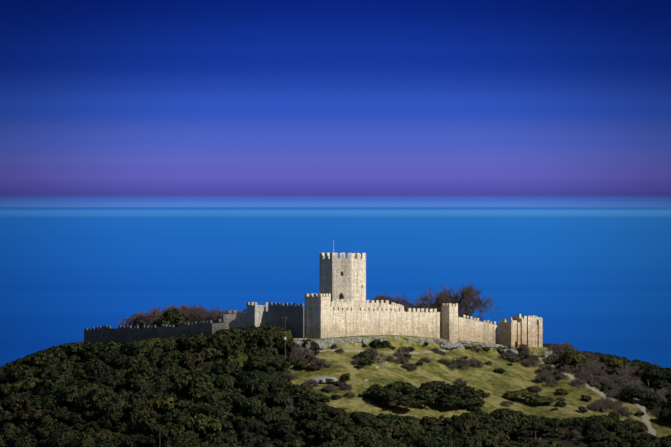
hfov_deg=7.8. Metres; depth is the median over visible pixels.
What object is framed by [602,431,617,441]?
oak tree
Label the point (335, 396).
evergreen shrub
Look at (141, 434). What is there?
oak tree
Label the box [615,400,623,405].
bare sapling
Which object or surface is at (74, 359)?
oak tree
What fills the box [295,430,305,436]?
oak tree
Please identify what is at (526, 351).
bare shrub
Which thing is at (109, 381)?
oak tree
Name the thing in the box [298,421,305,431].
oak tree
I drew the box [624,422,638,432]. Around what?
oak tree
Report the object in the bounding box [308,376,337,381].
rock
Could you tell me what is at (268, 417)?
oak tree
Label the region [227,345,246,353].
oak tree
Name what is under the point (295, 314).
castle walls
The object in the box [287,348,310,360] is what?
bare scrub
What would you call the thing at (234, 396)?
oak tree
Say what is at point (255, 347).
oak tree
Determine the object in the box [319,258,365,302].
castle keep
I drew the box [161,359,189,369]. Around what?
oak tree
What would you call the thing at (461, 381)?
bare shrub
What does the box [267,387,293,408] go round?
oak tree
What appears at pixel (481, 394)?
oak tree
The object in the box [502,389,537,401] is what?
bush
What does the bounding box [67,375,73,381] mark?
oak tree
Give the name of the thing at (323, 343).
ledge rock
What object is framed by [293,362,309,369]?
evergreen shrub
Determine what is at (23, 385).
oak tree
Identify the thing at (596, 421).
oak tree
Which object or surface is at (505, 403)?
bare scrub
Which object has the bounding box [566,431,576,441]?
oak tree
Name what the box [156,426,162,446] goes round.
utility pole
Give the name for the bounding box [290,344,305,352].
bare shrub
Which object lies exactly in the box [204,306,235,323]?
bare tree
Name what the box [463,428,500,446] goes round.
oak tree
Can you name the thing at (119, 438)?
oak tree
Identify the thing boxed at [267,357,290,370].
oak tree
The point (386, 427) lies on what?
oak tree
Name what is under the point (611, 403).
bare scrub
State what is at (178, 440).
oak tree
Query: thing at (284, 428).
oak tree
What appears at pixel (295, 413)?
oak tree
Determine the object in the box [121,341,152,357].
oak tree
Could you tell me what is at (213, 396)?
oak tree
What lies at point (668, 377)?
oak tree
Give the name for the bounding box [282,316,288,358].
utility pole
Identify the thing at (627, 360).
oak tree
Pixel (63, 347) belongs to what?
oak tree
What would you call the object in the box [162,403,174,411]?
oak tree
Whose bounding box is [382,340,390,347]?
evergreen shrub
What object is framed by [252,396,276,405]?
oak tree
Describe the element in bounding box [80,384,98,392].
oak tree
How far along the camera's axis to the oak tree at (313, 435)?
1407.63 m
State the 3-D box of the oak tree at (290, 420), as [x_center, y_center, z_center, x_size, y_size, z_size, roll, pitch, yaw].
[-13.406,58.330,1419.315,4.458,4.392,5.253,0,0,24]
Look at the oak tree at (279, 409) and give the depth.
1422.71 m
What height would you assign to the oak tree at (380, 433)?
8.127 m
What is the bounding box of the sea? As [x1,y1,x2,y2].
[0,207,670,367]
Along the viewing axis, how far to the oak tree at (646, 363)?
1568.05 m
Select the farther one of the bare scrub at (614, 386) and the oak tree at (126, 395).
the bare scrub at (614, 386)
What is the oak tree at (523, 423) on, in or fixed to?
on the terrain hill
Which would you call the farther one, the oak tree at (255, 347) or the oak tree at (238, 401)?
the oak tree at (255, 347)
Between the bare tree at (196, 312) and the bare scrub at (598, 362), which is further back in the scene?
the bare tree at (196, 312)
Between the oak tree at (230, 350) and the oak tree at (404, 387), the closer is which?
the oak tree at (404, 387)
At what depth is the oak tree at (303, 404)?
1426.92 m
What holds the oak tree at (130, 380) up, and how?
on the terrain hill
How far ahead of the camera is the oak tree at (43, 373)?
1506.11 m
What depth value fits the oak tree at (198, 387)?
1443.18 m
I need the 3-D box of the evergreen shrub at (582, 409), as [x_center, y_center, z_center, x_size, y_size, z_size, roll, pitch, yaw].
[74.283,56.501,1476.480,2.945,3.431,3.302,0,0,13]
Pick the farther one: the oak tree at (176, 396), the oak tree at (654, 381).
the oak tree at (654, 381)
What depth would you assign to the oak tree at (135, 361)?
1486.44 m
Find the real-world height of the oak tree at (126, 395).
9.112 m
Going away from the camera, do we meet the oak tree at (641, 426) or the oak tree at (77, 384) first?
the oak tree at (641, 426)
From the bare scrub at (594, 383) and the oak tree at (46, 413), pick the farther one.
the bare scrub at (594, 383)
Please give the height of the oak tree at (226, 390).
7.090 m
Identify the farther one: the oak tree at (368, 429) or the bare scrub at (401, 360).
the bare scrub at (401, 360)
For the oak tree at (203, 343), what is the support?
on the terrain hill
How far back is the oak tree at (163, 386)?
1456.87 m
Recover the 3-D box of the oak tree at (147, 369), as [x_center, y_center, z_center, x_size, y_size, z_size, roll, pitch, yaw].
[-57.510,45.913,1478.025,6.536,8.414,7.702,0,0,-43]
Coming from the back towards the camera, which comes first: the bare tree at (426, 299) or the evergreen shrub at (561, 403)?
the bare tree at (426, 299)
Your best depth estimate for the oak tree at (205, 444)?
1396.15 m
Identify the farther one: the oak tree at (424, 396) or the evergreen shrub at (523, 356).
the evergreen shrub at (523, 356)
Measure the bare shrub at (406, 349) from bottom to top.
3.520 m
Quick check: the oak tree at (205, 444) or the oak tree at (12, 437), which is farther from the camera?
the oak tree at (12, 437)
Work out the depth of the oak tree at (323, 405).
1430.84 m
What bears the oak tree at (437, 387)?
on the terrain hill
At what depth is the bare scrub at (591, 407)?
1481.72 m
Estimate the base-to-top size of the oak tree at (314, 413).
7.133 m
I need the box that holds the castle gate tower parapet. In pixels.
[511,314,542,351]
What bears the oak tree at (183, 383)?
on the terrain hill
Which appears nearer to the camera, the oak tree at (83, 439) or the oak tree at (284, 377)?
the oak tree at (83, 439)
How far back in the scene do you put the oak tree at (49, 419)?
1460.16 m
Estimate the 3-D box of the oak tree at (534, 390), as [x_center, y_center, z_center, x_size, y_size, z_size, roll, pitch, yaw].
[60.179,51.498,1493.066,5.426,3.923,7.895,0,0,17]
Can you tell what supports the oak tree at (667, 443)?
on the terrain hill
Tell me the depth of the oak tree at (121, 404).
1448.79 m
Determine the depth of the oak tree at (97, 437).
1423.32 m
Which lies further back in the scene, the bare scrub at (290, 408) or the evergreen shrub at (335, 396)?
the evergreen shrub at (335, 396)
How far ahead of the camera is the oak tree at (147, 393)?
1451.05 m
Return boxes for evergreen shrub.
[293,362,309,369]
[309,365,320,370]
[331,394,341,399]
[334,380,345,384]
[340,373,350,381]
[357,351,365,357]
[358,357,372,365]
[368,383,382,388]
[370,339,382,348]
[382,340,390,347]
[467,406,481,411]
[493,368,504,373]
[517,353,529,359]
[540,366,552,370]
[544,357,556,364]
[555,400,566,406]
[558,388,569,394]
[578,406,587,412]
[580,394,591,401]
[634,411,644,415]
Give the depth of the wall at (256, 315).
1503.91 m
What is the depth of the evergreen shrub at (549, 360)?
1523.79 m
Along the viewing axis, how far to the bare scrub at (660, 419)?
1484.08 m
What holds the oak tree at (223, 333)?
on the terrain hill
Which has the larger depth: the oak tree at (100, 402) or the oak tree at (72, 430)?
the oak tree at (100, 402)
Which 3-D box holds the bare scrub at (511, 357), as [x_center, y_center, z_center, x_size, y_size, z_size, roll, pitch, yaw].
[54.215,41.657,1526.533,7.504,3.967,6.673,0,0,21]
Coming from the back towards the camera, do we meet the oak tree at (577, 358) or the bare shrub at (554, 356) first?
the bare shrub at (554, 356)
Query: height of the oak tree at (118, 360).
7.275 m
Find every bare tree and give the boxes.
[115,311,152,327]
[138,307,164,327]
[149,305,179,319]
[172,303,203,324]
[179,305,212,324]
[199,307,224,322]
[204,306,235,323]
[218,309,242,317]
[366,293,396,303]
[388,292,409,311]
[404,297,432,311]
[412,286,458,311]
[428,299,474,318]
[433,282,501,320]
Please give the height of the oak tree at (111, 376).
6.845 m
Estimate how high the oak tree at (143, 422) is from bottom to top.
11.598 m
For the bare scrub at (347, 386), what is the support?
on the terrain hill
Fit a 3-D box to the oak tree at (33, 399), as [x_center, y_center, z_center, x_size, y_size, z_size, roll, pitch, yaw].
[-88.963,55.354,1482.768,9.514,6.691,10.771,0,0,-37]
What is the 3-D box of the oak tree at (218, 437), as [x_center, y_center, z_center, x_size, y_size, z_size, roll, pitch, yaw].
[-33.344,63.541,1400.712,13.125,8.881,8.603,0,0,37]
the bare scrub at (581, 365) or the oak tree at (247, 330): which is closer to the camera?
the oak tree at (247, 330)
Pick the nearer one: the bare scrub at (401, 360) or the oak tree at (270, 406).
the oak tree at (270, 406)
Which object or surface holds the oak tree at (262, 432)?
on the terrain hill
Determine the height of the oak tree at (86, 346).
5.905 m
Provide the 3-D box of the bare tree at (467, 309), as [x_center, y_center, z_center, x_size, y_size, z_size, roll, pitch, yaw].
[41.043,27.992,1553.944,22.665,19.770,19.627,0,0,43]
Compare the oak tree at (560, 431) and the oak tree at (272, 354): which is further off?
the oak tree at (272, 354)
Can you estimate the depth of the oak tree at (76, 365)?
1510.21 m
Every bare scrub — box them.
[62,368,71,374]
[282,404,295,417]
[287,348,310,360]
[292,347,314,363]
[337,383,352,390]
[343,391,356,397]
[350,357,362,365]
[365,348,384,363]
[395,356,408,364]
[419,356,431,362]
[447,357,469,370]
[467,357,483,367]
[497,352,519,362]
[500,399,513,406]
[515,344,529,350]
[521,359,538,367]
[525,384,542,389]
[533,437,547,444]
[537,365,555,372]
[538,369,554,378]
[548,343,562,352]
[556,362,564,368]
[557,346,575,354]
[557,350,567,360]
[560,363,574,372]
[561,343,575,352]
[562,429,581,440]
[570,378,585,387]
[572,363,584,370]
[577,362,595,372]
[583,359,597,370]
[583,377,593,383]
[584,353,599,361]
[587,403,598,411]
[590,380,600,386]
[590,399,609,413]
[592,369,609,376]
[593,397,617,408]
[594,360,604,368]
[594,375,604,380]
[597,376,611,385]
[606,389,622,399]
[608,374,627,385]
[608,384,619,390]
[610,367,622,374]
[612,405,633,416]
[616,367,628,375]
[617,376,629,385]
[625,364,637,371]
[625,372,645,383]
[626,381,644,389]
[656,389,668,395]
[657,417,668,423]
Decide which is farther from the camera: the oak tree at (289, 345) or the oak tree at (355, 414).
the oak tree at (289, 345)
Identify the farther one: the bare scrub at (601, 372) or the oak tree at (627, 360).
the oak tree at (627, 360)
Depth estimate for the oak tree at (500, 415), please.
1434.73 m
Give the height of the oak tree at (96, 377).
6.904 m
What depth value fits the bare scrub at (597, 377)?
1511.71 m
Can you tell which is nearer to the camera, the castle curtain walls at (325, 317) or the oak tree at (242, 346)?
the oak tree at (242, 346)
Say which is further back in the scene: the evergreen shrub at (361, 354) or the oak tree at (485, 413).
the evergreen shrub at (361, 354)
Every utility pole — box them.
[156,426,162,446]
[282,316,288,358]
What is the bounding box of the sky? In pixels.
[0,0,670,206]
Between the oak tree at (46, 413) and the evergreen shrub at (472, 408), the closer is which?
the evergreen shrub at (472, 408)
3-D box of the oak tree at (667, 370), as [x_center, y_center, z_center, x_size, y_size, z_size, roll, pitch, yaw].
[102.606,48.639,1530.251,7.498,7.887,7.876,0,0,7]
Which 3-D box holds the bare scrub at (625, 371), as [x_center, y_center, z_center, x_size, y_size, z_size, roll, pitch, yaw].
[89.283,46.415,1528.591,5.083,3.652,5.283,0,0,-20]
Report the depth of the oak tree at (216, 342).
1479.62 m
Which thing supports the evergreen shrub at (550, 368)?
on the terrain hill
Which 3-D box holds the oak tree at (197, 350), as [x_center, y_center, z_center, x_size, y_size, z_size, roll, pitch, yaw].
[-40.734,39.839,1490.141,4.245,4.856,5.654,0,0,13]
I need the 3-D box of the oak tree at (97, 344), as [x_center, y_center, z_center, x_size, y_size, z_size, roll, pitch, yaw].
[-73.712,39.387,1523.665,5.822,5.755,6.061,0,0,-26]
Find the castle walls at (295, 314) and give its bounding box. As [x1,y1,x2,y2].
[84,302,304,343]
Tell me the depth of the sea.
12137.64 m
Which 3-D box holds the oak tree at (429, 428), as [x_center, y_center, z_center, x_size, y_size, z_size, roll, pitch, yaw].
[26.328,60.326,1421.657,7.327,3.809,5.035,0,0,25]
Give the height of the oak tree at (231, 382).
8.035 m
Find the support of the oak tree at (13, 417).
on the terrain hill
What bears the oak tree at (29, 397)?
on the terrain hill
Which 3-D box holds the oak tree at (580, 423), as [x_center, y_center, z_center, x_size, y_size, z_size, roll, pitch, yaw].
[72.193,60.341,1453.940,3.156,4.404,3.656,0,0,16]
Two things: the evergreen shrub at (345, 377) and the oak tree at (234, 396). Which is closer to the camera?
the oak tree at (234, 396)
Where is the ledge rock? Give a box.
[286,336,552,381]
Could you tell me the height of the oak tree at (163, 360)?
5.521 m
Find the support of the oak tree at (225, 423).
on the terrain hill
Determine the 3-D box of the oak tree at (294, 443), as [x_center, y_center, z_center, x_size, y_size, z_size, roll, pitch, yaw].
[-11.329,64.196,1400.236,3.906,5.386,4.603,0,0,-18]
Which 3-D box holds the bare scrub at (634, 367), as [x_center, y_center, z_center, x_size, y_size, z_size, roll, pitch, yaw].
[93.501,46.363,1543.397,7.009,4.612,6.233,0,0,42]
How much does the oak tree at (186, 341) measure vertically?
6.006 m
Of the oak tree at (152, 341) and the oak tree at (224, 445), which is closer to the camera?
the oak tree at (224, 445)
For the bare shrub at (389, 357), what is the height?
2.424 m
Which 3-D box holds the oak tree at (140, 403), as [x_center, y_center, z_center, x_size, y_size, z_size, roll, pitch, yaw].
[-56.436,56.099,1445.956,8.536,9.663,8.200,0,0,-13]
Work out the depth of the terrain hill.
1480.28 m
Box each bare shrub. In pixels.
[278,372,295,379]
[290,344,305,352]
[301,378,317,387]
[310,357,331,367]
[321,384,337,392]
[385,355,394,361]
[397,345,409,354]
[401,362,417,371]
[438,358,449,364]
[453,378,467,384]
[471,345,480,352]
[519,348,534,355]
[529,354,539,361]
[535,373,554,381]
[546,353,561,360]
[555,373,569,379]
[575,370,593,378]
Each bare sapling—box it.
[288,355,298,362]
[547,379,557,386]
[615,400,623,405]
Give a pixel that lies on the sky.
(104, 103)
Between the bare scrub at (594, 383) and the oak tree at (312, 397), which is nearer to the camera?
the oak tree at (312, 397)
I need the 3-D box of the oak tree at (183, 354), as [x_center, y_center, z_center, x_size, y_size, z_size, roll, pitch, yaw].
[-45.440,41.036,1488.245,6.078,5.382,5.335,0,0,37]
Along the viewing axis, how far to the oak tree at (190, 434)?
1411.92 m
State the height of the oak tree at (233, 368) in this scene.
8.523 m
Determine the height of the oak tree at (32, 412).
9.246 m
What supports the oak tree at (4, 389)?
on the terrain hill
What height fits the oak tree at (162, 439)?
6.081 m
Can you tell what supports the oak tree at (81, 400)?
on the terrain hill
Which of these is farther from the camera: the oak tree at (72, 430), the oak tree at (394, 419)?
the oak tree at (72, 430)
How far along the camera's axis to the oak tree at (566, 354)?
1521.91 m
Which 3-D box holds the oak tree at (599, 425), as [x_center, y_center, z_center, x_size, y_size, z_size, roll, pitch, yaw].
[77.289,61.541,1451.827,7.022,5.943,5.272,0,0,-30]
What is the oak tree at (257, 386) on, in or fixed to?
on the terrain hill
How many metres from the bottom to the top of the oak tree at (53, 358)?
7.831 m
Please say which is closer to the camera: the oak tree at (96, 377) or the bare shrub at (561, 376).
the oak tree at (96, 377)
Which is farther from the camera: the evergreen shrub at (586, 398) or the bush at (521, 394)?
the evergreen shrub at (586, 398)
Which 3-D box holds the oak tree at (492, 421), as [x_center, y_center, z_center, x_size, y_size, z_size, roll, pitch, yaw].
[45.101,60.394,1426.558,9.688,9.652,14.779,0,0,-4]
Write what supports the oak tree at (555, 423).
on the terrain hill
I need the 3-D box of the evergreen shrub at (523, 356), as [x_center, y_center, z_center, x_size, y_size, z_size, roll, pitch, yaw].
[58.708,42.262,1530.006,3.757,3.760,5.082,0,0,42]
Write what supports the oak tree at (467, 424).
on the terrain hill
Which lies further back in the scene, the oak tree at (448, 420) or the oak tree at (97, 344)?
the oak tree at (97, 344)
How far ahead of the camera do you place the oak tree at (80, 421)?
1455.86 m
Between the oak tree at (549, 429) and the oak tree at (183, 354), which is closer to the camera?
the oak tree at (549, 429)
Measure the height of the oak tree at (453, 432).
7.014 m
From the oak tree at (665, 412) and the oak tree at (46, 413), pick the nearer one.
the oak tree at (46, 413)
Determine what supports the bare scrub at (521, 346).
on the terrain hill
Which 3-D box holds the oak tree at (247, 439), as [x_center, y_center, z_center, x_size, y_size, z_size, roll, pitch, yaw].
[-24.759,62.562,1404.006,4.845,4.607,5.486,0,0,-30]
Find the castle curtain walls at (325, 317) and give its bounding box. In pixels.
[305,293,514,348]
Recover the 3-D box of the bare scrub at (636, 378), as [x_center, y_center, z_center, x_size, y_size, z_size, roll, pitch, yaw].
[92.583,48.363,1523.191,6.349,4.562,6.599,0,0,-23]
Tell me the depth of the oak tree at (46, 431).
1447.98 m
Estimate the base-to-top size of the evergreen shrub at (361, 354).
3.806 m
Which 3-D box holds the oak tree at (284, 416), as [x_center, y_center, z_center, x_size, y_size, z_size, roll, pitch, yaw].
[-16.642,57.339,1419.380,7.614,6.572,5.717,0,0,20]
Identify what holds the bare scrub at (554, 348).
on the terrain hill
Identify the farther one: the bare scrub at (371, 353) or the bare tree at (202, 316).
the bare tree at (202, 316)
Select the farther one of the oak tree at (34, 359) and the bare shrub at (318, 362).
the oak tree at (34, 359)
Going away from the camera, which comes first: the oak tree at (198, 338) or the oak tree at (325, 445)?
the oak tree at (325, 445)
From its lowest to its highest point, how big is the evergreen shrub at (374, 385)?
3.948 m
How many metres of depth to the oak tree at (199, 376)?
1451.62 m
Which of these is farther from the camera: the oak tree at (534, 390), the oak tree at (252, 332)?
the oak tree at (534, 390)
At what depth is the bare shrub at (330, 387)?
1447.78 m
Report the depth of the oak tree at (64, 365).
1511.01 m
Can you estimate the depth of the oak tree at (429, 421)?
1424.73 m
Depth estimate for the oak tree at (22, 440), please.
1442.01 m
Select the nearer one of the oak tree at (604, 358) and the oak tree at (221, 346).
the oak tree at (221, 346)
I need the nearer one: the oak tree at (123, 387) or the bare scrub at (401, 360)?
the oak tree at (123, 387)
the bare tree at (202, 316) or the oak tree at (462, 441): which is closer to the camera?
the oak tree at (462, 441)
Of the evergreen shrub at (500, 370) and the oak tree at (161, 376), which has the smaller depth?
the oak tree at (161, 376)
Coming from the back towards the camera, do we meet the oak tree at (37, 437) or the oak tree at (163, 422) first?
the oak tree at (37, 437)
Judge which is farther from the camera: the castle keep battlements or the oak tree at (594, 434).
the castle keep battlements
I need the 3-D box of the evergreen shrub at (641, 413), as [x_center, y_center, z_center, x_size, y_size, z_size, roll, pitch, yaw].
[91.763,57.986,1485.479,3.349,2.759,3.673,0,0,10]
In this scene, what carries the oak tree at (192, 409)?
on the terrain hill
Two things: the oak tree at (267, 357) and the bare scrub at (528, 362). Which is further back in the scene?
the bare scrub at (528, 362)
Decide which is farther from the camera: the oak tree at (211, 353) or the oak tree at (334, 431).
the oak tree at (211, 353)
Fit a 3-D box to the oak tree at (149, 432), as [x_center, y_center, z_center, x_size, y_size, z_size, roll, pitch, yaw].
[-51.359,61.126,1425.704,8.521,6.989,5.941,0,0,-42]
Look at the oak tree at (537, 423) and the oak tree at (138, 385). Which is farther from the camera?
the oak tree at (138, 385)
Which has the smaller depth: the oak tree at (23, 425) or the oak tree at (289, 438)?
the oak tree at (289, 438)
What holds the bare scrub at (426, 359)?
on the terrain hill
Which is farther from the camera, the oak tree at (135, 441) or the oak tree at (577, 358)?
the oak tree at (577, 358)
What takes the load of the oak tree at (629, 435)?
on the terrain hill
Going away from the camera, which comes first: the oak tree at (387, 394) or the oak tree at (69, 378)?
the oak tree at (387, 394)
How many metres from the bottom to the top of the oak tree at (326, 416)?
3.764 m
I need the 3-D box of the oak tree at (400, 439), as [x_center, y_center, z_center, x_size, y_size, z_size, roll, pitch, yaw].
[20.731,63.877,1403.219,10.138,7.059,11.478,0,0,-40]
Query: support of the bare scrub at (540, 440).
on the terrain hill
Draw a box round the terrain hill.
[0,335,670,446]
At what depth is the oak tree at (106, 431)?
1437.30 m
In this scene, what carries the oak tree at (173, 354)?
on the terrain hill
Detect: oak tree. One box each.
[0,364,42,382]
[0,368,7,379]
[0,382,13,396]
[0,405,9,416]
[0,430,14,440]
[0,434,7,446]
[1,362,12,370]
[1,421,18,426]
[1,423,21,434]
[2,393,27,411]
[2,410,37,424]
[5,361,22,371]
[8,433,21,444]
[8,434,39,446]
[9,377,44,392]
[16,420,33,429]
[18,351,49,367]
[18,404,43,424]
[19,394,33,408]
[21,428,29,434]
[25,396,43,408]
[26,388,36,397]
[26,433,41,441]
[28,389,46,396]
[33,394,66,409]
[34,426,55,438]
[35,353,60,365]
[36,423,48,428]
[37,381,62,395]
[38,366,61,377]
[38,438,48,446]
[39,415,59,424]
[40,363,51,369]
[42,368,67,386]
[45,348,68,359]
[45,406,59,419]
[46,360,75,371]
[47,430,75,442]
[48,431,71,446]
[49,407,70,422]
[49,422,62,429]
[51,395,77,408]
[52,426,79,435]
[54,385,87,405]
[57,441,71,446]
[58,343,74,355]
[60,411,80,425]
[62,414,85,424]
[66,356,82,363]
[66,377,93,386]
[67,343,84,355]
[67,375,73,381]
[70,380,93,387]
[70,432,94,446]
[71,369,88,378]
[72,418,85,424]
[72,423,84,431]
[74,363,83,368]
[75,394,95,419]
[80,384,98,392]
[80,428,95,434]
[82,410,98,418]
[83,343,91,351]
[83,347,104,360]
[83,360,95,369]
[84,421,101,431]
[85,361,113,377]
[86,431,112,443]
[87,384,115,401]
[88,369,115,379]
[89,342,102,350]
[89,439,117,446]
[93,397,111,409]
[94,377,119,386]
[95,354,102,361]
[96,416,112,428]
[96,429,111,435]
[99,374,126,381]
[100,341,111,347]
[101,350,116,361]
[101,398,131,421]
[102,341,120,352]
[104,410,129,423]
[105,355,119,368]
[106,432,126,446]
[109,367,132,377]
[111,379,130,392]
[112,354,127,367]
[112,390,136,400]
[114,422,133,434]
[118,384,128,393]
[119,435,150,446]
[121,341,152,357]
[124,354,150,368]
[124,432,152,439]
[125,373,146,391]
[126,368,155,376]
[128,406,153,418]
[128,411,156,431]
[129,398,157,412]
[130,379,150,390]
[130,387,162,400]
[132,362,155,375]
[139,375,151,382]
[141,338,162,347]
[141,435,158,446]
[144,423,166,434]
[144,434,167,443]
[146,374,166,382]
[146,377,173,387]
[148,355,161,365]
[149,381,173,392]
[149,396,174,413]
[150,347,162,356]
[150,406,169,414]
[150,412,160,418]
[153,337,181,350]
[153,422,190,437]
[156,309,188,326]
[156,366,176,377]
[156,416,172,424]
[160,356,172,363]
[160,392,180,401]
[160,424,186,438]
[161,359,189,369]
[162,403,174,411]
[162,434,200,446]
[164,350,180,359]
[164,409,191,423]
[171,372,187,382]
[172,399,196,409]
[173,375,193,391]
[174,335,185,346]
[174,366,191,372]
[175,413,223,438]
[178,350,188,358]
[179,336,197,347]
[179,396,195,400]
[180,334,195,348]
[181,352,204,368]
[182,405,194,416]
[185,368,200,375]
[185,429,198,437]
[186,380,215,395]
[189,401,208,413]
[190,372,216,386]
[191,332,206,345]
[192,389,218,402]
[192,441,214,446]
[194,347,202,352]
[194,404,224,430]
[196,363,213,373]
[198,345,227,360]
[198,389,230,403]
[199,340,208,346]
[199,431,236,445]
[206,334,243,356]
[208,329,239,358]
[208,443,231,446]
[209,400,239,412]
[212,335,236,358]
[213,360,242,376]
[213,373,236,388]
[216,375,235,388]
[218,418,232,431]
[219,438,237,446]
[220,388,233,399]
[220,410,234,418]
[221,328,244,336]
[221,391,249,400]
[225,353,255,370]
[226,415,237,428]
[226,428,237,436]
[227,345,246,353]
[227,395,237,413]
[228,348,245,356]
[231,395,250,414]
[231,414,246,431]
[233,341,248,351]
[236,374,251,388]
[237,370,271,379]
[237,417,263,434]
[238,328,254,336]
[238,332,250,343]
[239,429,249,436]
[241,436,257,444]
[242,378,266,396]
[242,398,270,418]
[243,328,263,338]
[243,354,266,369]
[245,344,277,353]
[247,350,271,369]
[247,350,275,358]
[249,327,284,346]
[250,407,278,423]
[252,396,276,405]
[253,434,270,444]
[255,325,271,329]
[255,429,267,435]
[257,442,269,446]
[259,392,294,407]
[261,376,288,382]
[264,381,270,391]
[266,367,274,373]
[266,411,292,423]
[266,423,276,430]
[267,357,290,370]
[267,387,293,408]
[268,379,283,386]
[269,440,283,446]
[271,327,292,350]
[271,406,287,423]
[271,421,296,437]
[277,341,293,350]
[277,381,302,395]
[280,375,291,379]
[280,442,289,446]
[282,418,297,424]
[283,434,303,441]
[288,407,304,422]
[289,439,301,446]
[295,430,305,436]
[297,390,329,404]
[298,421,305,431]
[299,407,322,420]
[300,386,314,394]
[300,402,309,417]
[300,404,322,410]
[303,420,316,433]
[307,433,320,439]
[310,424,318,434]
[312,401,327,407]
[315,421,333,440]
[316,444,333,446]
[320,423,348,440]
[321,407,333,413]
[323,413,330,420]
[323,438,356,446]
[329,416,354,425]
[330,408,349,417]
[333,414,352,422]
[338,433,357,443]
[345,425,358,435]
[350,411,360,425]
[353,412,376,423]
[355,431,383,446]
[357,418,403,437]
[357,425,375,434]
[358,387,399,398]
[372,429,392,438]
[373,414,407,429]
[375,389,404,407]
[380,394,421,411]
[382,435,397,446]
[383,380,418,393]
[390,442,409,446]
[396,421,425,436]
[396,435,419,446]
[399,424,420,436]
[402,415,420,423]
[403,434,440,446]
[412,389,439,408]
[418,380,451,394]
[420,416,438,426]
[420,431,455,446]
[423,426,438,432]
[432,393,466,409]
[438,431,454,439]
[441,417,453,425]
[442,426,459,436]
[444,384,477,397]
[450,415,458,421]
[451,417,482,432]
[453,435,477,446]
[454,431,483,445]
[455,415,472,421]
[456,396,484,407]
[461,412,480,419]
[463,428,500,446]
[476,389,489,398]
[477,424,505,443]
[479,415,504,430]
[480,411,491,417]
[492,408,525,435]
[494,410,517,436]
[501,418,516,434]
[501,435,510,444]
[501,444,516,446]
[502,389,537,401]
[514,412,539,438]
[514,428,528,442]
[517,436,530,445]
[526,387,540,392]
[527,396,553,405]
[529,416,545,440]
[538,426,556,433]
[539,432,552,438]
[540,416,550,422]
[541,441,563,446]
[545,418,569,434]
[556,429,564,434]
[559,351,574,359]
[564,352,587,371]
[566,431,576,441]
[571,417,586,423]
[571,426,582,431]
[574,420,584,431]
[579,436,588,441]
[583,427,607,441]
[585,418,610,428]
[588,422,605,429]
[589,442,608,446]
[593,415,614,425]
[600,355,609,364]
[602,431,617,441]
[607,358,623,373]
[607,436,630,446]
[609,422,625,436]
[610,414,619,420]
[615,357,630,363]
[618,430,639,439]
[621,387,641,401]
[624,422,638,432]
[626,390,658,404]
[627,421,648,432]
[631,433,663,446]
[634,365,666,386]
[637,361,651,366]
[643,398,653,406]
[649,378,659,388]
[650,402,657,409]
[653,367,670,388]
[653,397,665,407]
[655,380,669,389]
[657,439,670,446]
[658,406,670,419]
[660,372,670,386]
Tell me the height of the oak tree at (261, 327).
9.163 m
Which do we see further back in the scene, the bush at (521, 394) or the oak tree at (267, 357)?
the bush at (521, 394)
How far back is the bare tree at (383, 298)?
1535.93 m
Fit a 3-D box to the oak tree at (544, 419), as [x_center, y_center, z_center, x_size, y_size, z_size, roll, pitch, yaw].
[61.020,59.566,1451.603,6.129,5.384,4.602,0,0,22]
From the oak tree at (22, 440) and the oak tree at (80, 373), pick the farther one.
the oak tree at (80, 373)
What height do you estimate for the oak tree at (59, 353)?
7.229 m
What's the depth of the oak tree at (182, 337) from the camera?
1501.57 m
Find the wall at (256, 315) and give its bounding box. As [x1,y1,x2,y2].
[212,302,267,333]
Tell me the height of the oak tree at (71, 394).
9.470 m
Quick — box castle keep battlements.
[319,253,365,258]
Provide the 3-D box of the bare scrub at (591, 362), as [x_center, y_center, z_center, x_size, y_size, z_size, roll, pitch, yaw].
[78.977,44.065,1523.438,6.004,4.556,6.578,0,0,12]
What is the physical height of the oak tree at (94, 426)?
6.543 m
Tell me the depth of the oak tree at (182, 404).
1436.15 m
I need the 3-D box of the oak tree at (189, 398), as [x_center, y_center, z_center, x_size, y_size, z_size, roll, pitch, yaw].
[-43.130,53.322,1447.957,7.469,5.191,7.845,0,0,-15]
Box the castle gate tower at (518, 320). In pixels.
[512,317,541,349]
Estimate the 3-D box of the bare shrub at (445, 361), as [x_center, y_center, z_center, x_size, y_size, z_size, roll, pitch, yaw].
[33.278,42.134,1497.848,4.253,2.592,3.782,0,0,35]
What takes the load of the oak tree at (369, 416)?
on the terrain hill
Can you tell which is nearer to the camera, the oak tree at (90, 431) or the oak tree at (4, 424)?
the oak tree at (90, 431)
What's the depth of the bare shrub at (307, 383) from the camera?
1451.79 m
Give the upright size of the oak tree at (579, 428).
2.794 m
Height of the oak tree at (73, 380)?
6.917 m
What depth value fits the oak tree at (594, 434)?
1442.55 m
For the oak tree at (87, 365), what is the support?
on the terrain hill
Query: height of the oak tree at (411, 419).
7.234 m
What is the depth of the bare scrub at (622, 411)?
1481.68 m
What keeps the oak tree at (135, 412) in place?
on the terrain hill
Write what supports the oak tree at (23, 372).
on the terrain hill
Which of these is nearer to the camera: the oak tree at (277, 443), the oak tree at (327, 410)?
the oak tree at (277, 443)
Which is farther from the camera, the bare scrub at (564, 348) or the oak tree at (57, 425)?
the bare scrub at (564, 348)
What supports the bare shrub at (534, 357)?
on the terrain hill
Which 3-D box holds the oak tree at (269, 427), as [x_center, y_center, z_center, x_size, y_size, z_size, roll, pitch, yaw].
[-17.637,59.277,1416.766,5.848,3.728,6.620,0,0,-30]
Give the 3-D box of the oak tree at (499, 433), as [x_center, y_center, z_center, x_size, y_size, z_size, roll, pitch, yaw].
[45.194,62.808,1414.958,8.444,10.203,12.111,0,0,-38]
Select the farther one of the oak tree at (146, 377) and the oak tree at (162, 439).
the oak tree at (146, 377)
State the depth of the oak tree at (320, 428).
1406.77 m
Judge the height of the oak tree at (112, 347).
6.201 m
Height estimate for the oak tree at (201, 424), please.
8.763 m
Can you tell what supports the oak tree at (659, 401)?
on the terrain hill
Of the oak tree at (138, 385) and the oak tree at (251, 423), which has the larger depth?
the oak tree at (138, 385)

